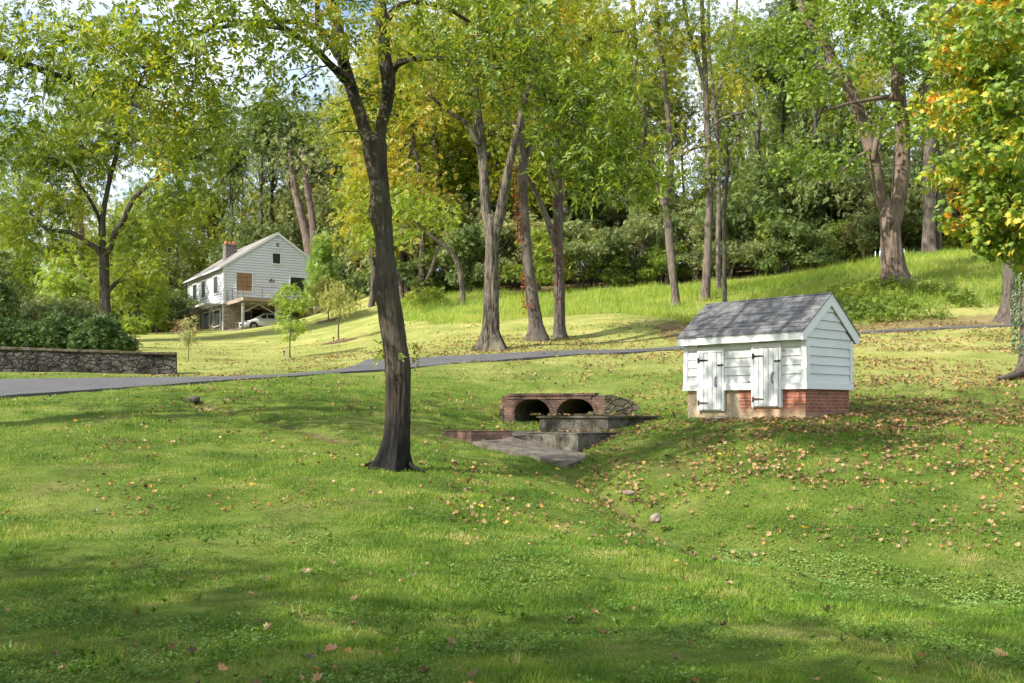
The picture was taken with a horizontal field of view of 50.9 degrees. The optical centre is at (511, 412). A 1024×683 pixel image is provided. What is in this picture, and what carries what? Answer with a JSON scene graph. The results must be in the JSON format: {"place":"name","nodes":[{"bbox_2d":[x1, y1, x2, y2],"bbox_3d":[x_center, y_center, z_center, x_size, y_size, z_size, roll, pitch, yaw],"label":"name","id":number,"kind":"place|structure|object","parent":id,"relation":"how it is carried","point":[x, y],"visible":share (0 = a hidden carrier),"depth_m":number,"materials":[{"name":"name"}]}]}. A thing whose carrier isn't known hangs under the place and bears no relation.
{"place":"outdoors","nodes":[
{"label":"outdoors","id":0,"kind":"place"},
{"bbox_2d":[0,0,1007,279],"label":"sky","id":1,"kind":"structure","parent":0,"point":[101,10],"materials":[{"name":"white"}]},
{"bbox_2d":[0,324,1017,399],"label":"driveway","id":2,"kind":"structure","parent":0,"point":[26,387],"depth_m":31.70,"materials":[{"name":"asphalt"}]},
{"bbox_2d":[0,252,1023,682],"bbox_3d":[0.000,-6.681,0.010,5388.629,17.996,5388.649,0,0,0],"label":"ground","id":3,"kind":"structure","parent":0,"point":[354,324],"depth_m":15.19,"materials":[{"name":"plant"}]},
{"bbox_2d":[0,236,35,345],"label":"dark shrub","id":4,"kind":"object","parent":3,"relation":"on","point":[9,293],"visible":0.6,"depth_m":45.99,"materials":[{"name":"green plant"}]},
{"bbox_2d":[0,315,58,347],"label":"glossy shrub","id":5,"kind":"object","parent":3,"relation":"on","point":[13,334],"visible":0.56,"depth_m":43.30,"materials":[{"name":"green plant"}]},
{"bbox_2d":[25,308,85,348],"bbox_3d":[-18.725,-3.251,44.399,3.393,2.131,2.933,0,0,0],"label":"glossy shrub","id":6,"kind":"object","parent":3,"relation":"on","point":[54,329],"visible":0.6,"depth_m":43.72,"materials":[{"name":"green plant"}]},
{"bbox_2d":[13,286,101,328],"bbox_3d":[-20.941,-4.176,49.012,5.075,3.286,3.714,0,0,0],"label":"glossy shrub","id":7,"kind":"object","parent":3,"relation":"on","point":[72,310],"visible":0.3,"depth_m":48.45,"materials":[{"name":"green plant"}]},
{"bbox_2d":[28,243,99,321],"bbox_3d":[-22.493,-5.790,53.915,3.686,5.430,3.880,0,0,40],"label":"bright shrub","id":8,"kind":"object","parent":3,"relation":"on","point":[71,286],"visible":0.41,"depth_m":53.62,"materials":[{"name":"green plant"}]},
{"bbox_2d":[0,347,176,374],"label":"stone wall","id":9,"kind":"structure","parent":3,"relation":"on","point":[21,359],"depth_m":37.56,"materials":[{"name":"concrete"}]},
{"bbox_2d":[42,141,140,305],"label":"woodland tree","id":10,"kind":"object","parent":3,"relation":"on","point":[81,223],"visible":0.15,"depth_m":83.90,"materials":[{"name":"green plant"}]},
{"bbox_2d":[0,0,193,192],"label":"overhanging tree","id":11,"kind":"object","parent":3,"relation":"on","point":[18,113],"visible":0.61,"depth_m":19.52,"materials":[{"name":"green plant"}]},
{"bbox_2d":[61,308,143,350],"bbox_3d":[-16.759,-3.092,43.953,3.168,2.431,2.927,0,0,0],"label":"glossy shrub","id":12,"kind":"object","parent":3,"relation":"on","point":[102,332],"visible":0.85,"depth_m":43.26,"materials":[{"name":"green plant"}]},
{"bbox_2d":[66,200,147,315],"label":"woodland tree","id":13,"kind":"object","parent":3,"relation":"on","point":[94,283],"visible":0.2,"depth_m":95.03,"materials":[{"name":"green plant"}]},
{"bbox_2d":[0,62,267,318],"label":"spreading tree","id":14,"kind":"object","parent":3,"relation":"on","point":[173,214],"visible":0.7,"depth_m":68.98,"materials":[{"name":"green plant"}]},
{"bbox_2d":[97,202,175,333],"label":"woodland tree","id":15,"kind":"object","parent":3,"relation":"on","point":[128,300],"visible":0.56,"depth_m":91.19,"materials":[{"name":"green plant"}]},
{"bbox_2d":[106,170,174,332],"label":"woodland tree","id":16,"kind":"object","parent":3,"relation":"on","point":[128,199],"visible":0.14,"depth_m":102.16,"materials":[{"name":"green plant"}]},
{"bbox_2d":[142,201,200,298],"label":"woodland tree","id":17,"kind":"object","parent":3,"relation":"on","point":[180,274],"visible":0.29,"depth_m":123.71,"materials":[{"name":"green plant"}]},
{"bbox_2d":[124,129,229,274],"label":"woodland tree","id":18,"kind":"object","parent":3,"relation":"on","point":[208,201],"visible":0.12,"depth_m":134.29,"materials":[{"name":"green plant"}]},
{"bbox_2d":[164,293,203,329],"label":"understory shrub","id":19,"kind":"object","parent":3,"relation":"on","point":[184,301],"visible":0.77,"depth_m":102.62,"materials":[{"name":"green plant"}]},
{"bbox_2d":[155,213,216,295],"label":"woodland tree","id":20,"kind":"object","parent":3,"relation":"on","point":[200,247],"visible":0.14,"depth_m":129.49,"materials":[{"name":"green plant"}]},
{"bbox_2d":[171,127,257,274],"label":"woodland tree","id":21,"kind":"object","parent":3,"relation":"on","point":[216,230],"visible":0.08,"depth_m":135.26,"materials":[{"name":"green plant"}]},
{"bbox_2d":[196,117,257,268],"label":"ivy clad tree","id":22,"kind":"object","parent":3,"relation":"on","point":[234,172],"visible":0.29,"depth_m":121.05,"materials":[{"name":"green plant"}]},
{"bbox_2d":[210,83,293,260],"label":"ivy clad tree","id":23,"kind":"object","parent":3,"relation":"on","point":[250,132],"visible":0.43,"depth_m":116.37,"materials":[{"name":"green plant"}]},
{"bbox_2d":[180,232,326,329],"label":"white house","id":24,"kind":"structure","parent":3,"relation":"on","point":[233,288],"depth_m":102.14,"materials":[{"name":"wood"}]},
{"bbox_2d":[212,126,302,261],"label":"woodland tree","id":25,"kind":"object","parent":3,"relation":"on","point":[257,198],"visible":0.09,"depth_m":132.26,"materials":[{"name":"green plant"}]},
{"bbox_2d":[235,93,302,247],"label":"ivy clad tree","id":26,"kind":"object","parent":3,"relation":"on","point":[271,199],"visible":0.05,"depth_m":124.11,"materials":[{"name":"green plant"}]},
{"bbox_2d":[258,95,317,251],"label":"ivy clad tree","id":27,"kind":"object","parent":3,"relation":"on","point":[289,232],"visible":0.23,"depth_m":121.00,"materials":[{"name":"green plant"}]},
{"bbox_2d":[266,282,317,357],"bbox_3d":[-10.125,-4.141,49.180,2.454,3.631,2.434,0,0,0],"label":"young tree","id":28,"kind":"object","parent":3,"relation":"on","point":[286,320],"visible":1,"depth_m":49.08,"materials":[{"name":"green plant"}]},
{"bbox_2d":[258,115,328,257],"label":"woodland tree","id":29,"kind":"object","parent":3,"relation":"on","point":[308,231],"visible":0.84,"depth_m":109.69,"materials":[{"name":"green plant"}]},
{"bbox_2d":[271,87,330,250],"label":"woodland tree","id":30,"kind":"object","parent":3,"relation":"on","point":[288,222],"visible":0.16,"depth_m":121.50,"materials":[{"name":"green plant"}]},
{"bbox_2d":[283,77,354,257],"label":"woodland tree","id":31,"kind":"object","parent":3,"relation":"on","point":[325,163],"visible":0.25,"depth_m":117.52,"materials":[{"name":"green plant"}]},
{"bbox_2d":[296,230,341,312],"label":"shrub","id":32,"kind":"object","parent":3,"relation":"on","point":[319,262],"visible":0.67,"depth_m":89.52,"materials":[{"name":"green plant"}]},
{"bbox_2d":[306,279,365,339],"bbox_3d":[-9.161,-5.288,56.756,2.840,3.442,2.662,0,0,-35],"label":"weeping tree","id":33,"kind":"object","parent":3,"relation":"on","point":[337,295],"visible":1,"depth_m":56.46,"materials":[{"name":"green plant"}]},
{"bbox_2d":[0,0,687,472],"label":"shade tree","id":34,"kind":"object","parent":3,"relation":"on","point":[164,70],"visible":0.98,"depth_m":15.47,"materials":[{"name":"green plant"}]},
{"bbox_2d":[315,55,420,307],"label":"woodland tree","id":35,"kind":"object","parent":3,"relation":"on","point":[371,257],"visible":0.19,"depth_m":83.71,"materials":[{"name":"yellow plant"}]},
{"bbox_2d":[306,50,447,268],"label":"woodland tree","id":36,"kind":"object","parent":3,"relation":"on","point":[330,125],"visible":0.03,"depth_m":92.95,"materials":[{"name":"green plant"}]},
{"bbox_2d":[325,32,468,292],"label":"woodland tree","id":37,"kind":"object","parent":3,"relation":"on","point":[400,125],"visible":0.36,"depth_m":75.43,"materials":[{"name":"plant"}]},
{"bbox_2d":[329,26,465,298],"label":"woodland tree","id":38,"kind":"object","parent":3,"relation":"on","point":[402,254],"visible":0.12,"depth_m":82.55,"materials":[{"name":"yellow plant"}]},
{"bbox_2d":[327,11,481,293],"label":"woodland tree","id":39,"kind":"object","parent":3,"relation":"on","point":[406,289],"visible":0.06,"depth_m":84.55,"materials":[{"name":"green plant"}]},
{"bbox_2d":[352,178,474,304],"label":"leaning tree","id":40,"kind":"object","parent":3,"relation":"on","point":[405,215],"visible":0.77,"depth_m":67.04,"materials":[{"name":"green plant"}]},
{"bbox_2d":[396,246,458,296],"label":"understory shrub","id":41,"kind":"object","parent":3,"relation":"on","point":[436,279],"visible":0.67,"depth_m":77.28,"materials":[{"name":"green plant"}]},
{"bbox_2d":[361,11,515,289],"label":"woodland tree","id":42,"kind":"object","parent":3,"relation":"on","point":[442,163],"visible":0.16,"depth_m":81.11,"materials":[{"name":"green plant"}]},
{"bbox_2d":[393,192,511,291],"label":"understory shrub","id":43,"kind":"object","parent":3,"relation":"on","point":[475,216],"visible":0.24,"depth_m":78.95,"materials":[{"name":"green plant"}]},
{"bbox_2d":[436,223,484,292],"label":"understory shrub","id":44,"kind":"object","parent":3,"relation":"on","point":[468,268],"visible":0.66,"depth_m":73.19,"materials":[{"name":"green plant"}]},
{"bbox_2d":[443,430,511,441],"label":"brick wall","id":45,"kind":"structure","parent":3,"relation":"on","point":[470,436],"depth_m":22.42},
{"bbox_2d":[435,211,543,282],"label":"understory shrub","id":46,"kind":"object","parent":3,"relation":"on","point":[504,231],"visible":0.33,"depth_m":73.80,"materials":[{"name":"green plant"}]},
{"bbox_2d":[442,41,550,283],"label":"woodland tree","id":47,"kind":"object","parent":3,"relation":"on","point":[501,163],"visible":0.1,"depth_m":79.71,"materials":[{"name":"green plant"}]},
{"bbox_2d":[350,0,662,351],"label":"forked tree","id":48,"kind":"object","parent":3,"relation":"on","point":[490,338],"visible":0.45,"depth_m":41.70,"materials":[{"name":"green plant"}]},
{"bbox_2d":[0,524,1023,682],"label":"broadleaf weeds","id":49,"kind":"object","parent":3,"relation":"on","point":[620,676],"visible":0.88,"depth_m":7.84,"materials":[{"name":"plant"}]},
{"bbox_2d":[0,262,1023,544],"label":"dry lawn grass","id":50,"kind":"structure","parent":3,"relation":"on","point":[584,356],"depth_m":41.19,"materials":[{"name":"plant"}]},
{"bbox_2d":[0,464,1023,682],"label":"clover","id":51,"kind":"object","parent":3,"relation":"on","point":[545,642],"visible":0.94,"depth_m":8.36,"materials":[{"name":"plant"}]},
{"bbox_2d":[0,303,1023,682],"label":"fallen leaves","id":52,"kind":"object","parent":3,"relation":"on","point":[894,419],"depth_m":19.90,"materials":[{"name":"plant"}]},
{"bbox_2d":[445,1,589,341],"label":"vine clad tree","id":53,"kind":"object","parent":3,"relation":"on","point":[536,330],"visible":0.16,"depth_m":44.87,"materials":[{"name":"green plant"}]},
{"bbox_2d":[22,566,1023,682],"bbox_3d":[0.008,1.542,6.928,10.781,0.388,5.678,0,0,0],"label":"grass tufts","id":54,"kind":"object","parent":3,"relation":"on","point":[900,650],"visible":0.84,"depth_m":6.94,"materials":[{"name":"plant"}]},
{"bbox_2d":[472,431,588,469],"bbox_3d":[0.336,0.776,21.794,2.117,0.732,5.065,0,0,-15],"label":"concrete apron","id":55,"kind":"object","parent":3,"relation":"on","point":[517,444],"visible":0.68,"depth_m":21.23,"materials":[{"name":"concrete"}]},
{"bbox_2d":[498,227,591,291],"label":"understory shrub","id":56,"kind":"object","parent":3,"relation":"on","point":[542,245],"visible":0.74,"depth_m":70.07,"materials":[{"name":"green plant"}]},
{"bbox_2d":[502,216,598,279],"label":"understory shrub","id":57,"kind":"object","parent":3,"relation":"on","point":[567,234],"visible":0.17,"depth_m":73.20,"materials":[{"name":"green plant"}]},
{"bbox_2d":[499,0,622,338],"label":"vine clad tree","id":58,"kind":"object","parent":3,"relation":"on","point":[559,329],"visible":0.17,"depth_m":46.30,"materials":[{"name":"green plant"}]},
{"bbox_2d":[483,1,640,282],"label":"woodland tree","id":59,"kind":"object","parent":3,"relation":"on","point":[566,182],"visible":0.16,"depth_m":76.45,"materials":[{"name":"green plant"}]},
{"bbox_2d":[499,393,639,423],"bbox_3d":[2.092,0.124,29.060,3.703,1.251,3.660,0,0,25],"label":"brick culvert","id":60,"kind":"object","parent":3,"relation":"on","point":[518,407],"visible":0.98,"depth_m":27.84,"materials":[{"name":"brick"}]},
{"bbox_2d":[525,432,619,451],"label":"basin wall","id":61,"kind":"structure","parent":3,"relation":"on","point":[577,442],"depth_m":22.08,"materials":[{"name":"concrete"}]},
{"bbox_2d":[549,239,609,288],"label":"understory shrub","id":62,"kind":"object","parent":3,"relation":"on","point":[571,246],"visible":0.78,"depth_m":70.84,"materials":[{"name":"green plant"}]},
{"bbox_2d":[536,416,659,432],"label":"basin wall","id":63,"kind":"structure","parent":3,"relation":"on","point":[572,423],"depth_m":23.99,"materials":[{"name":"concrete"}]},
{"bbox_2d":[577,247,637,287],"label":"understory shrub","id":64,"kind":"object","parent":3,"relation":"on","point":[624,276],"visible":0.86,"depth_m":71.17,"materials":[{"name":"green plant"}]},
{"bbox_2d":[570,30,684,232],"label":"woodland tree","id":65,"kind":"object","parent":3,"relation":"on","point":[655,112],"visible":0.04,"depth_m":81.49,"materials":[{"name":"green plant"}]},
{"bbox_2d":[571,180,686,235],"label":"understory shrub","id":66,"kind":"object","parent":3,"relation":"on","point":[595,221],"visible":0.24,"depth_m":77.89,"materials":[{"name":"green plant"}]},
{"bbox_2d":[588,212,680,285],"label":"understory shrub","id":67,"kind":"object","parent":3,"relation":"on","point":[636,226],"visible":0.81,"depth_m":71.35,"materials":[{"name":"green plant"}]},
{"bbox_2d":[568,0,730,306],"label":"forked tree","id":68,"kind":"object","parent":3,"relation":"on","point":[670,156],"visible":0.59,"depth_m":56.69,"materials":[{"name":"green plant"}]},
{"bbox_2d":[621,203,693,280],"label":"understory shrub","id":69,"kind":"object","parent":3,"relation":"on","point":[674,220],"visible":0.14,"depth_m":73.69,"materials":[{"name":"green plant"}]},
{"bbox_2d":[632,244,701,284],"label":"understory shrub","id":70,"kind":"object","parent":3,"relation":"on","point":[648,273],"visible":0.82,"depth_m":71.36,"materials":[{"name":"green plant"}]},
{"bbox_2d":[638,32,700,270],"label":"woodland tree","id":71,"kind":"object","parent":3,"relation":"on","point":[673,86],"visible":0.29,"depth_m":86.57,"materials":[{"name":"green plant"}]},
{"bbox_2d":[651,83,711,194],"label":"woodland tree","id":72,"kind":"object","parent":3,"relation":"on","point":[687,109],"visible":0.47,"depth_m":89.27,"materials":[{"name":"green plant"}]},
{"bbox_2d":[647,201,741,276],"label":"understory shrub","id":73,"kind":"object","parent":3,"relation":"on","point":[695,228],"visible":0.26,"depth_m":74.63,"materials":[{"name":"green plant"}]},
{"bbox_2d":[617,0,788,301],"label":"tall tree","id":74,"kind":"object","parent":3,"relation":"on","point":[696,43],"visible":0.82,"depth_m":56.84,"materials":[{"name":"green plant"}]},
{"bbox_2d":[400,246,1019,324],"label":"tall grass","id":75,"kind":"structure","parent":3,"relation":"on","point":[872,264],"depth_m":57.62,"materials":[{"name":"plant"}]},
{"bbox_2d":[687,132,744,301],"bbox_3d":[10.465,-9.655,54.916,2.816,9.115,2.357,0,0,0],"label":"slender tree","id":76,"kind":"object","parent":3,"relation":"on","point":[725,152],"visible":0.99,"depth_m":54.94,"materials":[{"name":"green plant"}]},
{"bbox_2d":[670,0,770,289],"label":"tall tree","id":77,"kind":"object","parent":3,"relation":"on","point":[718,217],"visible":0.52,"depth_m":62.90,"materials":[{"name":"green plant"}]},
{"bbox_2d":[693,237,766,278],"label":"understory shrub","id":78,"kind":"object","parent":3,"relation":"on","point":[735,248],"visible":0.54,"depth_m":70.81,"materials":[{"name":"green plant"}]},
{"bbox_2d":[689,35,778,193],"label":"woodland tree","id":79,"kind":"object","parent":3,"relation":"on","point":[733,132],"visible":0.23,"depth_m":88.28,"materials":[{"name":"green plant"}]},
{"bbox_2d":[688,188,788,277],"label":"understory shrub","id":80,"kind":"object","parent":3,"relation":"on","point":[735,234],"visible":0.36,"depth_m":72.69,"materials":[{"name":"green plant"}]},
{"bbox_2d":[698,0,781,265],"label":"woodland tree","id":81,"kind":"object","parent":3,"relation":"on","point":[734,80],"visible":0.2,"depth_m":87.49,"materials":[{"name":"green plant"}]},
{"bbox_2d":[727,7,806,274],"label":"ivy clad tree","id":82,"kind":"object","parent":3,"relation":"on","point":[756,176],"visible":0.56,"depth_m":73.36,"materials":[{"name":"green plant"}]},
{"bbox_2d":[676,292,859,419],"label":"pump shed","id":83,"kind":"structure","parent":3,"relation":"on","point":[787,356],"depth_m":21.84,"materials":[{"name":"wood"}]},
{"bbox_2d":[697,352,722,409],"bbox_3d":[4.167,-0.656,22.603,0.088,1.192,0.650,0,0,-43],"label":"door","id":84,"kind":"structure","parent":83,"relation":"in","point":[710,364],"depth_m":22.60,"materials":[{"name":"white wood"}]},
{"bbox_2d":[752,348,779,405],"bbox_3d":[5.103,-0.711,21.604,0.088,1.162,0.660,0,0,-43],"label":"door","id":85,"kind":"structure","parent":83,"relation":"in","point":[766,360],"depth_m":21.60,"materials":[{"name":"white wood"}]},
{"bbox_2d":[737,205,815,273],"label":"understory shrub","id":86,"kind":"object","parent":3,"relation":"on","point":[765,236],"visible":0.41,"depth_m":71.46,"materials":[{"name":"green plant"}]},
{"bbox_2d":[730,26,828,269],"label":"ivy clad tree","id":87,"kind":"object","parent":3,"relation":"on","point":[784,119],"visible":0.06,"depth_m":75.82,"materials":[{"name":"green plant"}]},
{"bbox_2d":[752,214,816,273],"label":"understory shrub","id":88,"kind":"object","parent":3,"relation":"on","point":[803,228],"visible":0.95,"depth_m":70.09,"materials":[{"name":"green plant"}]},
{"bbox_2d":[752,0,838,268],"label":"ivy clad tree","id":89,"kind":"object","parent":3,"relation":"on","point":[806,119],"visible":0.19,"depth_m":74.49,"materials":[{"name":"green plant"}]},
{"bbox_2d":[757,0,849,267],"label":"ivy clad tree","id":90,"kind":"object","parent":3,"relation":"on","point":[812,213],"visible":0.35,"depth_m":73.20,"materials":[{"name":"green plant"}]},
{"bbox_2d":[773,178,851,267],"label":"understory shrub","id":91,"kind":"object","parent":3,"relation":"on","point":[819,202],"visible":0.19,"depth_m":72.03,"materials":[{"name":"green plant"}]},
{"bbox_2d":[787,228,843,268],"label":"understory shrub","id":92,"kind":"object","parent":3,"relation":"on","point":[819,253],"visible":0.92,"depth_m":69.14,"materials":[{"name":"green plant"}]},
{"bbox_2d":[772,7,885,154],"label":"woodland tree","id":93,"kind":"object","parent":3,"relation":"on","point":[830,114],"visible":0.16,"depth_m":83.37,"materials":[{"name":"green plant"}]},
{"bbox_2d":[769,127,889,225],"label":"understory shrub","id":94,"kind":"object","parent":3,"relation":"on","point":[858,148],"visible":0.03,"depth_m":73.83,"materials":[{"name":"green plant"}]},
{"bbox_2d":[784,163,876,233],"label":"understory shrub","id":95,"kind":"object","parent":3,"relation":"on","point":[831,184],"visible":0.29,"depth_m":71.86,"materials":[{"name":"green plant"}]},
{"bbox_2d":[733,0,967,286],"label":"massive tree","id":96,"kind":"object","parent":3,"relation":"on","point":[891,215],"visible":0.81,"depth_m":48.00,"materials":[{"name":"green plant"}]},
{"bbox_2d":[790,152,922,257],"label":"understory shrub","id":97,"kind":"object","parent":3,"relation":"on","point":[887,173],"visible":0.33,"depth_m":71.15,"materials":[{"name":"green plant"}]},
{"bbox_2d":[708,542,1023,607],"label":"watercress","id":98,"kind":"object","parent":3,"relation":"on","point":[890,587],"visible":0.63,"depth_m":11.54,"materials":[{"name":"plant"}]},
{"bbox_2d":[835,213,902,260],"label":"understory shrub","id":99,"kind":"object","parent":3,"relation":"on","point":[865,237],"visible":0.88,"depth_m":68.40,"materials":[{"name":"green plant"}]},
{"bbox_2d":[831,33,910,155],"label":"woodland tree","id":100,"kind":"object","parent":3,"relation":"on","point":[870,87],"visible":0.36,"depth_m":82.19,"materials":[{"name":"green plant"}]},
{"bbox_2d":[847,176,922,252],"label":"understory shrub","id":101,"kind":"object","parent":3,"relation":"on","point":[916,201],"visible":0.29,"depth_m":68.39,"materials":[{"name":"green plant"}]},
{"bbox_2d":[835,273,937,315],"bbox_3d":[16.485,-5.122,48.053,6.596,2.776,4.919,0,0,0],"label":"nettle patch","id":102,"kind":"object","parent":3,"relation":"on","point":[863,301],"visible":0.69,"depth_m":47.41,"materials":[{"name":"green plant"}]},
{"bbox_2d":[853,0,961,254],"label":"woodland tree","id":103,"kind":"object","parent":3,"relation":"on","point":[931,239],"visible":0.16,"depth_m":63.81,"materials":[{"name":"green plant"}]},
{"bbox_2d":[817,274,1019,323],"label":"bank weeds","id":104,"kind":"object","parent":3,"relation":"on","point":[879,311],"visible":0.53,"depth_m":46.30,"materials":[{"name":"green plant"}]},
{"bbox_2d":[893,0,1023,380],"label":"maple tree","id":105,"kind":"object","parent":3,"relation":"on","point":[990,92],"visible":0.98,"depth_m":22.17,"materials":[{"name":"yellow plant"}]},
{"bbox_2d":[898,0,1023,323],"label":"verge tree","id":106,"kind":"object","parent":3,"relation":"on","point":[1003,314],"visible":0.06,"depth_m":43.34,"materials":[{"name":"plant"}]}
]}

